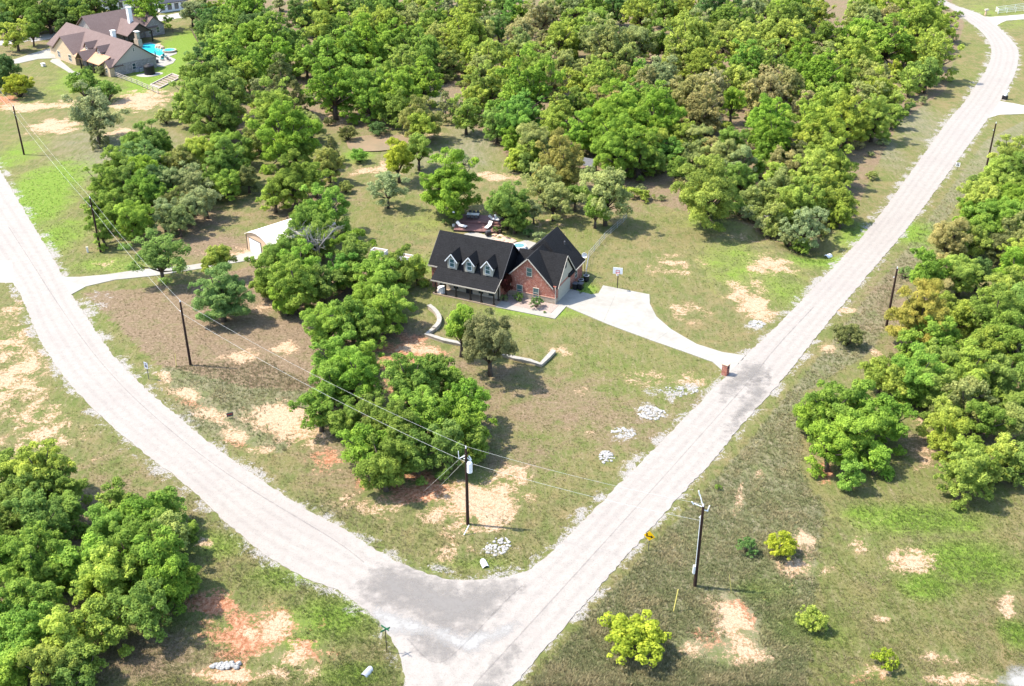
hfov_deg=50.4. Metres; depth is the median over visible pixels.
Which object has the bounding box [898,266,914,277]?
shrub
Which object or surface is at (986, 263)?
oak tree
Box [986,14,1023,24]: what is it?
driveway
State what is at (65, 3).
oak tree
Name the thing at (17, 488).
oak tree
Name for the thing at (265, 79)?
oak tree
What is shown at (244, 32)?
oak tree
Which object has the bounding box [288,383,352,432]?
oak tree
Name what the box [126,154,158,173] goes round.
oak tree
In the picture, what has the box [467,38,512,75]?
oak tree
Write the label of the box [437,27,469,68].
oak tree
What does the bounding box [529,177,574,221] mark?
feathery tree
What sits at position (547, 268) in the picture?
brick house
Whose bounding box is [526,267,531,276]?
window
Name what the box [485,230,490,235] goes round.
grill
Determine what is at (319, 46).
oak tree
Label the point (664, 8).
oak tree
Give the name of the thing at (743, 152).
oak tree
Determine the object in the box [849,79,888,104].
oak tree
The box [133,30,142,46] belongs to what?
outdoor fireplace
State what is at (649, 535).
road sign
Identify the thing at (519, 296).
shrub
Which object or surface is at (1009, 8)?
pipe fence
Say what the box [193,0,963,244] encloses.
undergrowth
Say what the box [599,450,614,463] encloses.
loose rocks
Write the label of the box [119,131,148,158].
oak tree
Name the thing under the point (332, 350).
oak tree
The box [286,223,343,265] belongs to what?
dead tree
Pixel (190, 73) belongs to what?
oak tree
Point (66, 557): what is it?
oak tree
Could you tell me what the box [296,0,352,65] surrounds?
oak tree
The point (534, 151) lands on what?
oak tree
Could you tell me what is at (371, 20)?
oak tree
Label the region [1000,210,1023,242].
oak tree
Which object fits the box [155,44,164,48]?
rock waterfall
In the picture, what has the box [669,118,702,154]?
oak tree
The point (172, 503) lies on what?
oak tree
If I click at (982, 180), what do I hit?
oak tree
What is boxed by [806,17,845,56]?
oak tree
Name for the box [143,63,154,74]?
rain tank
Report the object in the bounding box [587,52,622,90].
oak tree
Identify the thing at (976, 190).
oak tree
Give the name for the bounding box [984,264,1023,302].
oak tree
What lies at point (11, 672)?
oak tree
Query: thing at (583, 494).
power line
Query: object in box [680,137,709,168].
oak tree
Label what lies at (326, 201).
oak tree
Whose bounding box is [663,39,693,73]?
oak tree
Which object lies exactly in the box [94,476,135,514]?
oak tree
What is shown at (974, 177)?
shrub
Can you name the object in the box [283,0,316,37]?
oak tree
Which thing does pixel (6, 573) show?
oak tree
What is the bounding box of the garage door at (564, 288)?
[558,277,569,301]
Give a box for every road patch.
[369,569,497,628]
[421,634,452,658]
[728,366,759,386]
[737,389,760,416]
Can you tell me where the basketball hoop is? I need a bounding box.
[613,267,622,287]
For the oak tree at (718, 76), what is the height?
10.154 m
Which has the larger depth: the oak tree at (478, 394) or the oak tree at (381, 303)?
the oak tree at (381, 303)
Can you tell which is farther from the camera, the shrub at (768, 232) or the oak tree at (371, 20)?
the oak tree at (371, 20)
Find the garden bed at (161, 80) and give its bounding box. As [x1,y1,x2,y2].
[150,73,179,88]
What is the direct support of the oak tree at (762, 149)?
on the ground at (50, 130)
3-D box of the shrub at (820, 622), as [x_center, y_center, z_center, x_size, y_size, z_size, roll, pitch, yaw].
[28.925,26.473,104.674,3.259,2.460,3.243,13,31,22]
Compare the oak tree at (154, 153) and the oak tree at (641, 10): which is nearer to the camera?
the oak tree at (154, 153)
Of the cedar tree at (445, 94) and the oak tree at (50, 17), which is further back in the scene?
the oak tree at (50, 17)
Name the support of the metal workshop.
on the ground at (50, 130)
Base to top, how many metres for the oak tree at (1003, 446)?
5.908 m
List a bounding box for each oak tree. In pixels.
[0,0,26,31]
[0,18,30,51]
[0,53,28,87]
[0,438,78,503]
[0,448,30,492]
[0,469,54,512]
[0,494,38,535]
[0,518,71,580]
[0,527,15,552]
[0,535,23,585]
[0,543,46,595]
[0,577,48,621]
[0,592,15,622]
[0,601,66,656]
[0,632,43,680]
[0,653,27,685]
[1,488,75,541]
[9,0,47,23]
[13,643,81,685]
[24,23,39,45]
[25,580,67,610]
[26,0,67,33]
[33,466,93,508]
[33,562,73,590]
[38,605,88,649]
[39,597,70,637]
[41,539,93,595]
[49,0,89,25]
[49,489,89,538]
[50,658,95,685]
[64,634,109,685]
[67,544,141,617]
[68,594,134,657]
[74,531,108,582]
[78,502,124,551]
[79,0,106,13]
[79,193,103,221]
[82,163,124,205]
[83,218,121,250]
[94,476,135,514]
[97,144,133,181]
[97,189,122,216]
[99,201,118,231]
[100,507,170,595]
[105,575,172,642]
[107,491,181,534]
[108,159,147,198]
[109,200,154,239]
[112,184,143,203]
[119,118,166,153]
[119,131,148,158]
[120,524,196,583]
[121,139,165,174]
[123,0,173,27]
[125,168,159,212]
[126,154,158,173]
[132,164,172,191]
[142,556,191,618]
[150,197,179,235]
[151,182,180,202]
[151,509,191,551]
[152,485,188,522]
[157,129,174,155]
[157,152,175,175]
[159,185,188,223]
[164,144,202,169]
[168,76,209,123]
[177,51,211,88]
[179,562,201,597]
[182,136,220,171]
[185,77,242,135]
[187,518,199,542]
[192,56,242,90]
[197,171,220,198]
[200,243,237,282]
[201,136,250,176]
[202,29,243,66]
[207,66,253,117]
[208,168,240,200]
[209,128,240,155]
[213,22,236,48]
[221,0,266,17]
[226,136,257,164]
[231,18,265,53]
[235,0,268,19]
[237,165,260,193]
[238,39,278,76]
[241,122,267,154]
[242,90,302,132]
[243,253,285,299]
[247,99,323,174]
[248,10,295,55]
[251,75,298,114]
[255,179,291,212]
[259,34,301,78]
[261,237,299,264]
[265,26,309,66]
[265,148,315,215]
[266,253,318,314]
[268,287,299,315]
[272,238,321,275]
[276,223,309,258]
[280,131,312,168]
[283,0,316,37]
[287,203,324,233]
[288,39,318,78]
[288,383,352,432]
[293,199,332,229]
[294,34,349,85]
[295,220,339,256]
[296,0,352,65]
[298,110,326,137]
[299,52,363,125]
[299,182,351,231]
[299,302,354,347]
[303,161,337,197]
[304,0,338,19]
[305,219,336,254]
[308,359,352,407]
[309,330,359,380]
[310,263,346,309]
[313,147,345,182]
[319,12,364,45]
[322,397,363,435]
[324,252,357,290]
[325,28,372,83]
[327,346,379,403]
[328,0,352,16]
[329,228,376,259]
[329,295,378,345]
[333,11,387,75]
[333,260,369,293]
[335,232,377,272]
[335,422,393,482]
[341,54,387,119]
[343,0,376,19]
[345,3,382,40]
[351,76,386,128]
[351,273,393,303]
[352,250,409,297]
[352,433,412,491]
[354,314,395,348]
[356,394,387,441]
[358,339,384,368]
[365,293,403,337]
[366,284,418,332]
[369,59,396,96]
[370,352,440,413]
[370,399,420,451]
[372,4,407,33]
[373,0,407,15]
[376,29,406,53]
[376,68,426,112]
[376,88,414,128]
[377,17,407,49]
[379,43,418,81]
[381,243,421,289]
[383,136,415,182]
[389,384,451,440]
[390,24,439,60]
[394,428,442,485]
[397,55,444,107]
[398,94,443,137]
[405,33,445,70]
[405,132,432,170]
[406,0,448,25]
[407,111,436,135]
[408,353,462,397]
[411,44,438,74]
[411,257,429,287]
[417,418,473,481]
[418,146,482,218]
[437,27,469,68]
[438,365,466,399]
[438,377,490,434]
[442,0,482,35]
[442,8,486,53]
[442,398,497,450]
[443,303,474,357]
[446,93,486,134]
[455,0,495,20]
[461,425,488,463]
[462,307,518,376]
[463,59,508,109]
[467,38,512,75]
[480,107,510,142]
[483,180,529,229]
[486,60,518,93]
[494,100,532,145]
[495,42,566,116]
[496,87,544,128]
[496,197,531,233]
[500,125,520,156]
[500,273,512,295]
[502,14,538,42]
[503,148,520,171]
[513,139,542,165]
[516,121,555,157]
[517,152,534,172]
[518,40,557,98]
[521,0,561,36]
[531,126,584,188]
[538,0,567,22]
[540,104,567,139]
[542,16,579,56]
[543,92,576,128]
[558,66,594,97]
[559,6,583,30]
[560,107,601,151]
[563,85,593,120]
[564,184,591,210]
[573,4,618,32]
[574,0,615,18]
[576,60,619,99]
[577,11,613,66]
[582,78,637,135]
[583,194,610,228]
[586,16,633,68]
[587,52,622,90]
[588,94,657,169]
[589,84,621,106]
[590,113,639,181]
[604,0,628,24]
[619,83,645,117]
[620,0,657,34]
[624,131,661,180]
[628,87,687,136]
[634,79,672,121]
[640,17,677,62]
[640,126,668,148]
[643,147,669,175]
[648,55,679,87]
[651,0,680,26]
[657,136,684,160]
[660,14,721,73]
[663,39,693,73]
[665,6,701,38]
[666,155,687,181]
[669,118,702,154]
[669,153,742,232]
[671,71,721,121]
[676,42,725,84]
[676,85,724,134]
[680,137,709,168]
[682,123,714,149]
[689,0,742,21]
[690,7,713,31]
[696,66,730,105]
[697,21,724,62]
[699,136,720,155]
[700,0,749,38]
[708,138,741,173]
[711,16,738,53]
[717,20,767,69]
[718,125,750,150]
[719,162,758,201]
[721,63,754,91]
[722,86,746,122]
[722,144,758,175]
[724,38,763,81]
[739,180,771,206]
[744,13,779,49]
[744,92,795,146]
[745,38,791,77]
[745,71,792,110]
[748,113,792,157]
[749,153,765,175]
[751,134,776,160]
[760,102,791,127]
[760,201,788,231]
[762,0,796,24]
[762,162,785,181]
[764,15,809,60]
[765,0,808,22]
[767,166,793,197]
[768,145,799,171]
[772,190,802,228]
[776,64,805,101]
[776,175,827,224]
[779,0,820,36]
[782,37,815,69]
[783,100,828,143]
[785,148,834,201]
[788,141,812,166]
[790,122,823,148]
[792,401,835,437]
[795,47,849,94]
[795,82,833,121]
[797,379,863,444]
[799,141,817,164]
[804,170,836,214]
[804,419,857,478]
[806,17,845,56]
[810,105,859,151]
[814,132,858,183]
[816,155,845,188]
[819,85,857,109]
[820,402,889,461]
[827,199,856,228]
[828,90,873,145]
[835,24,880,81]
[835,379,887,417]
[836,458,866,491]
[838,15,878,50]
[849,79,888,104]
[854,440,894,481]
[855,4,886,30]
[856,355,903,393]
[857,12,916,64]
[857,93,901,142]
[858,393,918,455]
[863,65,902,104]
[877,0,916,22]
[878,363,907,406]
[883,277,949,342]
[886,28,927,66]
[891,341,953,406]
[891,370,929,407]
[893,0,944,39]
[893,328,923,357]
[909,246,952,289]
[910,337,969,380]
[912,27,944,61]
[912,28,965,80]
[912,57,943,93]
[912,315,958,358]
[913,367,958,418]
[915,0,946,20]
[915,395,962,442]
[926,411,970,464]
[927,216,972,259]
[927,322,962,353]
[928,374,999,432]
[932,276,953,300]
[932,290,960,315]
[933,447,994,512]
[941,253,984,296]
[943,336,1006,404]
[948,220,981,254]
[949,299,974,338]
[949,433,1004,485]
[952,197,981,220]
[954,398,1016,448]
[955,179,1002,214]
[957,324,1016,363]
[963,177,999,197]
[963,201,1003,238]
[964,224,993,260]
[966,282,1023,335]
[969,212,1004,247]
[971,309,1023,354]
[972,256,992,291]
[973,353,1023,408]
[977,154,1017,199]
[982,458,1003,491]
[983,233,1011,264]
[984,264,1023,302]
[984,432,1020,481]
[985,196,1023,233]
[987,134,1023,166]
[987,172,1023,200]
[989,325,1023,367]
[989,401,1023,441]
[991,246,1023,279]
[995,181,1023,212]
[997,237,1023,265]
[998,386,1023,412]
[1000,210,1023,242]
[1001,441,1023,486]
[1005,150,1023,182]
[1009,345,1023,387]
[1010,202,1023,220]
[1010,281,1023,329]
[1012,175,1023,199]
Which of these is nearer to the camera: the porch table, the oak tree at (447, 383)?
the oak tree at (447, 383)
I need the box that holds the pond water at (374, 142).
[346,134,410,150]
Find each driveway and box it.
[0,33,55,45]
[0,261,15,285]
[13,48,55,63]
[31,35,53,41]
[59,251,258,294]
[157,13,181,20]
[557,285,744,375]
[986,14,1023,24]
[989,101,1023,117]
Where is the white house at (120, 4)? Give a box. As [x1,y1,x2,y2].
[98,0,156,9]
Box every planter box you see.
[370,247,387,254]
[397,254,412,259]
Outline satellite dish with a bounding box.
[582,253,586,273]
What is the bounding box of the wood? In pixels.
[0,0,958,136]
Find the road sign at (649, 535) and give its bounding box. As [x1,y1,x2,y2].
[644,531,654,549]
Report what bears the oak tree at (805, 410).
on the ground at (50, 130)
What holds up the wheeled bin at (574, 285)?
on the ground at (50, 130)
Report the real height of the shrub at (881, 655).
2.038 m
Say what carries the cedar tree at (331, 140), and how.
on the ground at (50, 130)
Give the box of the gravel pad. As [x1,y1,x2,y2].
[136,72,162,76]
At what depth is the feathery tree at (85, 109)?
226.86 m
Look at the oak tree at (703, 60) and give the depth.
261.83 m
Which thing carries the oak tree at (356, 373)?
on the ground at (50, 130)
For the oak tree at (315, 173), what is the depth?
201.57 m
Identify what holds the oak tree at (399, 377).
on the ground at (50, 130)
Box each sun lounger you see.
[456,221,466,227]
[484,221,492,228]
[488,215,499,221]
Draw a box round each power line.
[180,300,459,443]
[183,314,458,458]
[466,446,699,503]
[474,464,695,519]
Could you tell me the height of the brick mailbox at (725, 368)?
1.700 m
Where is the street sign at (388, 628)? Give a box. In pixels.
[380,625,389,651]
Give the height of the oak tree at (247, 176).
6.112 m
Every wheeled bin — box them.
[572,281,578,289]
[578,281,583,289]
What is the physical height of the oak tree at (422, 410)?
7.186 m
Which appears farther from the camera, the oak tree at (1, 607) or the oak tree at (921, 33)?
the oak tree at (921, 33)
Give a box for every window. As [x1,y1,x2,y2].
[517,284,522,294]
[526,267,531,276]
[533,287,538,296]
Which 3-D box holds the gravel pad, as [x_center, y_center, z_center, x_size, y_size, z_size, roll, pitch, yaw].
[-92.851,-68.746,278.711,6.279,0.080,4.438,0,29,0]
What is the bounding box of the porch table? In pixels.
[437,285,446,293]
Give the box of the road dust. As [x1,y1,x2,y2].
[372,610,512,650]
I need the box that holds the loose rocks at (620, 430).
[611,427,636,438]
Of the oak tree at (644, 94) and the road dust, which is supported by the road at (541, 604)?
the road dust
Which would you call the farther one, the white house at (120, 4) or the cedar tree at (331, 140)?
the white house at (120, 4)
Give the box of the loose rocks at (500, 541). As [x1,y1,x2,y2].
[483,537,510,555]
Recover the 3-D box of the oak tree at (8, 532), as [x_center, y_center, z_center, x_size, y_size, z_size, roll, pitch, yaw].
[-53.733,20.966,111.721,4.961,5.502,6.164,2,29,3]
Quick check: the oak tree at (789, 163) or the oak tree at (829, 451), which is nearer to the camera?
the oak tree at (829, 451)
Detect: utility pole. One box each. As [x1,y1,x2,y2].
[13,106,24,154]
[89,196,101,252]
[179,301,191,364]
[458,446,472,524]
[691,490,709,586]
[885,267,897,325]
[986,122,996,165]
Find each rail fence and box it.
[115,72,158,93]
[164,28,197,41]
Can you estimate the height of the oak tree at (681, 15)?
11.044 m
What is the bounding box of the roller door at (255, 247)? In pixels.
[249,238,260,254]
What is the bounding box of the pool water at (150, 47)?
[142,43,162,55]
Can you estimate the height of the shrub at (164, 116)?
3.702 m
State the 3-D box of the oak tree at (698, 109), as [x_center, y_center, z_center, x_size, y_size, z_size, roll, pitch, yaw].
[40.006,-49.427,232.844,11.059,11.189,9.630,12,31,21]
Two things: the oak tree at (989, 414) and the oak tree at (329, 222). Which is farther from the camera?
the oak tree at (329, 222)
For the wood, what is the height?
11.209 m
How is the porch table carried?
on the brick house at (547, 268)
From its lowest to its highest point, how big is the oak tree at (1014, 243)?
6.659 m
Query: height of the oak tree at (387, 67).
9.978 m
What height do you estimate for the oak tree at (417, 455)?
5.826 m
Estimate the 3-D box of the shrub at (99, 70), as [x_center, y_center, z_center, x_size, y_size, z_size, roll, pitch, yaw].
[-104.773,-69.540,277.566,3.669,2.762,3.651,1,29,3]
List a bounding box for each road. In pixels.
[0,170,545,685]
[419,0,1018,685]
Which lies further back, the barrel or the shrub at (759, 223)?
the shrub at (759, 223)
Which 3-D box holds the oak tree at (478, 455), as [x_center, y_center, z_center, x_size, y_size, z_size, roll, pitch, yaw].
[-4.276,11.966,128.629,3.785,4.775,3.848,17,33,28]
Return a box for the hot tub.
[514,243,525,249]
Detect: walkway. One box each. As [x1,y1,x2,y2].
[50,58,77,72]
[495,301,565,318]
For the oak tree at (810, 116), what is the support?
on the ground at (50, 130)
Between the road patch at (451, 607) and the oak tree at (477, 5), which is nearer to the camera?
the road patch at (451, 607)
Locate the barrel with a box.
[583,274,588,281]
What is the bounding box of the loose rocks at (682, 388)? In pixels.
[659,385,698,396]
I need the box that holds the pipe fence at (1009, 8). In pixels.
[995,3,1023,12]
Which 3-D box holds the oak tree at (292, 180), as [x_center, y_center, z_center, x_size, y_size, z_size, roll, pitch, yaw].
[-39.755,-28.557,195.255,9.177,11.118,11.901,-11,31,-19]
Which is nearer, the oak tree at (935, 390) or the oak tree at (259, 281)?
the oak tree at (935, 390)
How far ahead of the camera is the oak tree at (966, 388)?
132.46 m
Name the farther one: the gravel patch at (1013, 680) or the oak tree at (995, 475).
the oak tree at (995, 475)
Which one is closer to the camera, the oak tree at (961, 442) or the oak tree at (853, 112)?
the oak tree at (961, 442)
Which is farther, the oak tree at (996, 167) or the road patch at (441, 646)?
the oak tree at (996, 167)
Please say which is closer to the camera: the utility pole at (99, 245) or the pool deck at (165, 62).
the utility pole at (99, 245)
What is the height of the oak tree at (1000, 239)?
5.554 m
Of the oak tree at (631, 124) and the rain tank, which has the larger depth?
the rain tank
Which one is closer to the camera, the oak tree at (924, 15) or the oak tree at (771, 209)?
the oak tree at (771, 209)
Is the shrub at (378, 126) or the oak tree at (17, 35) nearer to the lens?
the shrub at (378, 126)
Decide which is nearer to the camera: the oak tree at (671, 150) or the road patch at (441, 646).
the road patch at (441, 646)
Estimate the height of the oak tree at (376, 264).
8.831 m
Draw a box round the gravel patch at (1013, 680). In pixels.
[1008,668,1023,685]
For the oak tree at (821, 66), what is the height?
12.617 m
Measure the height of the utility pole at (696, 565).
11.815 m
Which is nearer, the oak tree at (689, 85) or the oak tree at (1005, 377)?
the oak tree at (1005, 377)
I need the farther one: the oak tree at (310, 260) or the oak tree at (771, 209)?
the oak tree at (771, 209)
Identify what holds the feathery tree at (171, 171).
on the ground at (50, 130)
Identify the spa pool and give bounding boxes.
[162,48,176,52]
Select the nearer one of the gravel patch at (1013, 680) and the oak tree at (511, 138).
the gravel patch at (1013, 680)
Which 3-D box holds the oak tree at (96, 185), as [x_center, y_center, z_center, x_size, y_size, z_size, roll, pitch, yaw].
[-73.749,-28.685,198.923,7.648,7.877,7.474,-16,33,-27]
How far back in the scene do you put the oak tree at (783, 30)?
284.22 m
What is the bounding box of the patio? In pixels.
[465,232,535,248]
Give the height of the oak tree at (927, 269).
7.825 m
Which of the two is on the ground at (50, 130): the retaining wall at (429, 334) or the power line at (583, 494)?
the retaining wall at (429, 334)
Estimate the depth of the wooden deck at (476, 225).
191.41 m
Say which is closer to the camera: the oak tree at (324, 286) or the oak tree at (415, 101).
the oak tree at (324, 286)
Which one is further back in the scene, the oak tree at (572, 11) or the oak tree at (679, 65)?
the oak tree at (572, 11)
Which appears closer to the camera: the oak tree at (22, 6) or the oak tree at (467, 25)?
the oak tree at (467, 25)
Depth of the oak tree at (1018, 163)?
203.93 m
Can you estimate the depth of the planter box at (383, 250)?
181.39 m
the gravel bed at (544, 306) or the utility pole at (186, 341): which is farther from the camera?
the gravel bed at (544, 306)
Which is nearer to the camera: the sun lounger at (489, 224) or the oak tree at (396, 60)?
the sun lounger at (489, 224)
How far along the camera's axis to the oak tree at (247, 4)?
314.74 m
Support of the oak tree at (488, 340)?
on the ground at (50, 130)
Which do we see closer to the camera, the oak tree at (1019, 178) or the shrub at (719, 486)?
the shrub at (719, 486)
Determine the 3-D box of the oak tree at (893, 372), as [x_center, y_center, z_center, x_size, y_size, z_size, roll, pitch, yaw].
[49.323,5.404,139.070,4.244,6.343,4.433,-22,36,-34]
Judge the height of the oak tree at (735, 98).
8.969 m
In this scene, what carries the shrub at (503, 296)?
on the gravel bed at (544, 306)
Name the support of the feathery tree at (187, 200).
on the ground at (50, 130)
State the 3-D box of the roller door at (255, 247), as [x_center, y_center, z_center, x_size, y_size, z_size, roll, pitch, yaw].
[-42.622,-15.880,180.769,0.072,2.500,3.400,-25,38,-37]
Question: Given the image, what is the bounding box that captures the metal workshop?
[244,217,335,254]
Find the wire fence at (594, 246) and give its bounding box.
[586,215,626,270]
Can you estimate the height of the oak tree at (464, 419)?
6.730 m
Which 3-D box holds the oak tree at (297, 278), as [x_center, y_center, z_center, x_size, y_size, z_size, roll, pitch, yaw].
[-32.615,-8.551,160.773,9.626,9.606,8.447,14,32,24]
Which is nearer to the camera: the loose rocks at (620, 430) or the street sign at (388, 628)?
the street sign at (388, 628)
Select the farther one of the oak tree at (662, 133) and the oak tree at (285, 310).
the oak tree at (662, 133)
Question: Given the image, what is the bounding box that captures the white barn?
[157,0,187,12]
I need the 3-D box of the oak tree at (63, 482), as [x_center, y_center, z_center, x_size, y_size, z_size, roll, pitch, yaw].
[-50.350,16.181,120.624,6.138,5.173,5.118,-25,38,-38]
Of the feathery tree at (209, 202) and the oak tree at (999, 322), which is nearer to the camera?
the oak tree at (999, 322)
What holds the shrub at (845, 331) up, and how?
on the ground at (50, 130)
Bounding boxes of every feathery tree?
[59,79,129,141]
[117,228,192,284]
[157,166,184,191]
[161,204,196,237]
[170,188,207,225]
[171,167,213,196]
[177,161,202,191]
[179,0,203,26]
[188,181,222,218]
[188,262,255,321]
[366,170,409,208]
[520,162,568,207]
[524,198,545,223]
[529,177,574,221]
[575,165,633,225]
[618,17,660,63]
[762,186,781,214]
[777,206,830,248]
[822,180,859,223]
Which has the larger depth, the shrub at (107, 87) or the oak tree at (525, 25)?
the oak tree at (525, 25)
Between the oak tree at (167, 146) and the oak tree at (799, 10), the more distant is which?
the oak tree at (799, 10)
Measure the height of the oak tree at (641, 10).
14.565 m
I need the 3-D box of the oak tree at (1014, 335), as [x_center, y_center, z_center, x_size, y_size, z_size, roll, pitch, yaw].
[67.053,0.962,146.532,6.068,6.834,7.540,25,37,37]
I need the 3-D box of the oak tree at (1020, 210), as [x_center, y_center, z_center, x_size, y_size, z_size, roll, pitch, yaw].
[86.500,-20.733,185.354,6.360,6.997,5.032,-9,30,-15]
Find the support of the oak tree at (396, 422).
on the ground at (50, 130)
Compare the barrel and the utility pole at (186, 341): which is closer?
the utility pole at (186, 341)
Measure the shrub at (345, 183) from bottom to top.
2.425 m
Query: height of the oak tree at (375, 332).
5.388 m
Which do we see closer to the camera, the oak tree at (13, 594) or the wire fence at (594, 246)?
the oak tree at (13, 594)
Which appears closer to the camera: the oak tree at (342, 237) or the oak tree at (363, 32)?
the oak tree at (342, 237)
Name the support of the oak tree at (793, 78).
on the ground at (50, 130)
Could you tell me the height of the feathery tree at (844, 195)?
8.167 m
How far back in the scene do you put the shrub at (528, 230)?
186.96 m
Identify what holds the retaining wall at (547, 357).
on the ground at (50, 130)
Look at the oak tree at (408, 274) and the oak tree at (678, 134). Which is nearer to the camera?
the oak tree at (408, 274)
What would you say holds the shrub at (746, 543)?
on the ground at (50, 130)
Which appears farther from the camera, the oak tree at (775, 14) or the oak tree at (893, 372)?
the oak tree at (775, 14)
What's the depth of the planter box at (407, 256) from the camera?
179.28 m
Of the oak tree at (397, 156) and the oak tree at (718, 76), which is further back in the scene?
the oak tree at (718, 76)
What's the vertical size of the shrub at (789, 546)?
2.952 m
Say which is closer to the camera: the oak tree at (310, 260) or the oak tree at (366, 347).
the oak tree at (366, 347)
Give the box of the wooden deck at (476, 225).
[453,214,504,233]
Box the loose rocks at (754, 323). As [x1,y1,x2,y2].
[748,320,765,327]
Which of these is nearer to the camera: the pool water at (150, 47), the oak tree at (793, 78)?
the oak tree at (793, 78)
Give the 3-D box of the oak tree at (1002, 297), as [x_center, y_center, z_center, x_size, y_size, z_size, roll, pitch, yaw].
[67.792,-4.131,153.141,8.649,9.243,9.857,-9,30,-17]
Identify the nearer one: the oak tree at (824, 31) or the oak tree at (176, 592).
the oak tree at (176, 592)
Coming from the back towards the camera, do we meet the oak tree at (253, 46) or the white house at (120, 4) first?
the white house at (120, 4)
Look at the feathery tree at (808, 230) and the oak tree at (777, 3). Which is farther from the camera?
the oak tree at (777, 3)
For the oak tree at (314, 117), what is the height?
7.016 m
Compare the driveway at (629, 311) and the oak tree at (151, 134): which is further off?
the oak tree at (151, 134)
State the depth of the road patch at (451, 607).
108.45 m
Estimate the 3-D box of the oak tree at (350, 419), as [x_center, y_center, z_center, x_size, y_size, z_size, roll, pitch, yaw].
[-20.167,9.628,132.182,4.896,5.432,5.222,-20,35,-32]
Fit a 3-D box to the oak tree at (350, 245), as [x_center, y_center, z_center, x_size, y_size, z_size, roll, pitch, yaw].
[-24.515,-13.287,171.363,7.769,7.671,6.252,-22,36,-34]
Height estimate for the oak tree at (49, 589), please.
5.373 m
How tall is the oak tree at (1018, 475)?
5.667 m
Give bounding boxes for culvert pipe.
[361,666,372,677]
[480,559,488,567]
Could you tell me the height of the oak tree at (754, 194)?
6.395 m
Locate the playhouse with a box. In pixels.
[579,157,596,172]
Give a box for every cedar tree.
[88,116,109,150]
[266,51,305,110]
[288,80,308,110]
[323,135,339,157]
[436,90,455,123]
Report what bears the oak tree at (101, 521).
on the ground at (50, 130)
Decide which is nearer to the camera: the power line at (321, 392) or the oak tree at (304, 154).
the power line at (321, 392)
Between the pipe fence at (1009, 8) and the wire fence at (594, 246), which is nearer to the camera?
the wire fence at (594, 246)
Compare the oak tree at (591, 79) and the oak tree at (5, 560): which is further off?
the oak tree at (591, 79)
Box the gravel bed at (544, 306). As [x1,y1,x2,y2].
[502,295,557,312]
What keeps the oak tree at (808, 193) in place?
on the ground at (50, 130)
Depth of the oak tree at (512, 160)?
214.44 m
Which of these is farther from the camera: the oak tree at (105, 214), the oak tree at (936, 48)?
the oak tree at (936, 48)
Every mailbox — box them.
[721,361,730,375]
[1002,90,1008,99]
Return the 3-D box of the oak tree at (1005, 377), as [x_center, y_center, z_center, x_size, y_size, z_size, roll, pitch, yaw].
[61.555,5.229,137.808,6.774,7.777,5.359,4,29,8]
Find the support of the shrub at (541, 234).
on the ground at (50, 130)
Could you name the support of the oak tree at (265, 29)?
on the ground at (50, 130)
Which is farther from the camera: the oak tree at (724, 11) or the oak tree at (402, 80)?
the oak tree at (724, 11)
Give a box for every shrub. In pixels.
[1,73,35,96]
[63,69,100,96]
[94,65,105,74]
[94,79,121,100]
[154,108,175,123]
[337,125,359,139]
[338,180,353,191]
[350,148,368,161]
[369,121,388,135]
[441,219,449,225]
[459,154,471,164]
[493,225,502,231]
[500,294,508,299]
[512,292,523,301]
[523,228,534,236]
[528,296,543,307]
[532,231,545,241]
[597,609,671,667]
[715,484,722,489]
[729,200,747,215]
[735,535,758,557]
[739,205,756,219]
[746,204,765,220]
[753,216,770,231]
[761,223,780,238]
[763,530,798,559]
[777,230,800,246]
[789,236,813,253]
[795,604,829,631]
[817,218,829,231]
[831,323,865,345]
[870,646,899,671]
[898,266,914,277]
[966,174,978,181]
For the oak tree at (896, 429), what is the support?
on the ground at (50, 130)
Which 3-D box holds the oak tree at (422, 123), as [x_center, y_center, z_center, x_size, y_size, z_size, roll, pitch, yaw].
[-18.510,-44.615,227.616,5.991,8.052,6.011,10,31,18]
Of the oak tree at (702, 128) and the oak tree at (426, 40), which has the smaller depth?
the oak tree at (702, 128)
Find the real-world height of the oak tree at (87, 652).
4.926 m
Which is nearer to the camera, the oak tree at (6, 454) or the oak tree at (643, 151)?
the oak tree at (6, 454)
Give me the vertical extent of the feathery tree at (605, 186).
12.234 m
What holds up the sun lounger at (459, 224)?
on the wooden deck at (476, 225)
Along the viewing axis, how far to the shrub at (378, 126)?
235.48 m
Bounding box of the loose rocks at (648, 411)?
[638,405,665,419]
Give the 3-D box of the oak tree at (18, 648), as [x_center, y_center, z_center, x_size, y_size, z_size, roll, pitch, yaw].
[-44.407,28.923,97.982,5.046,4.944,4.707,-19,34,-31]
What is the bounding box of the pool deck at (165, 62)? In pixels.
[141,42,176,66]
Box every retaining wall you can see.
[425,328,460,345]
[427,304,441,330]
[501,350,555,366]
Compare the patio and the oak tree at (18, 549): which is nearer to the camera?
the oak tree at (18, 549)
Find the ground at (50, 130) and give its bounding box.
[0,0,1023,685]
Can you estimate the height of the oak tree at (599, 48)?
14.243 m
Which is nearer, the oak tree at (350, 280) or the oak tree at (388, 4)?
the oak tree at (350, 280)
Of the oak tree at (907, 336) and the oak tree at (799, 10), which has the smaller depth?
the oak tree at (907, 336)
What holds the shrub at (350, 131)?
on the ground at (50, 130)
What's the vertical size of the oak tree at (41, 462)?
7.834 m
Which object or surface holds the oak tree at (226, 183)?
on the ground at (50, 130)
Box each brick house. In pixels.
[46,6,165,76]
[428,226,585,306]
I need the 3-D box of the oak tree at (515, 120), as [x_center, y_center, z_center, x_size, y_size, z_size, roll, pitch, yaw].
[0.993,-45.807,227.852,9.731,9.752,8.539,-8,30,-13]
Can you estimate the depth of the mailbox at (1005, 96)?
258.99 m

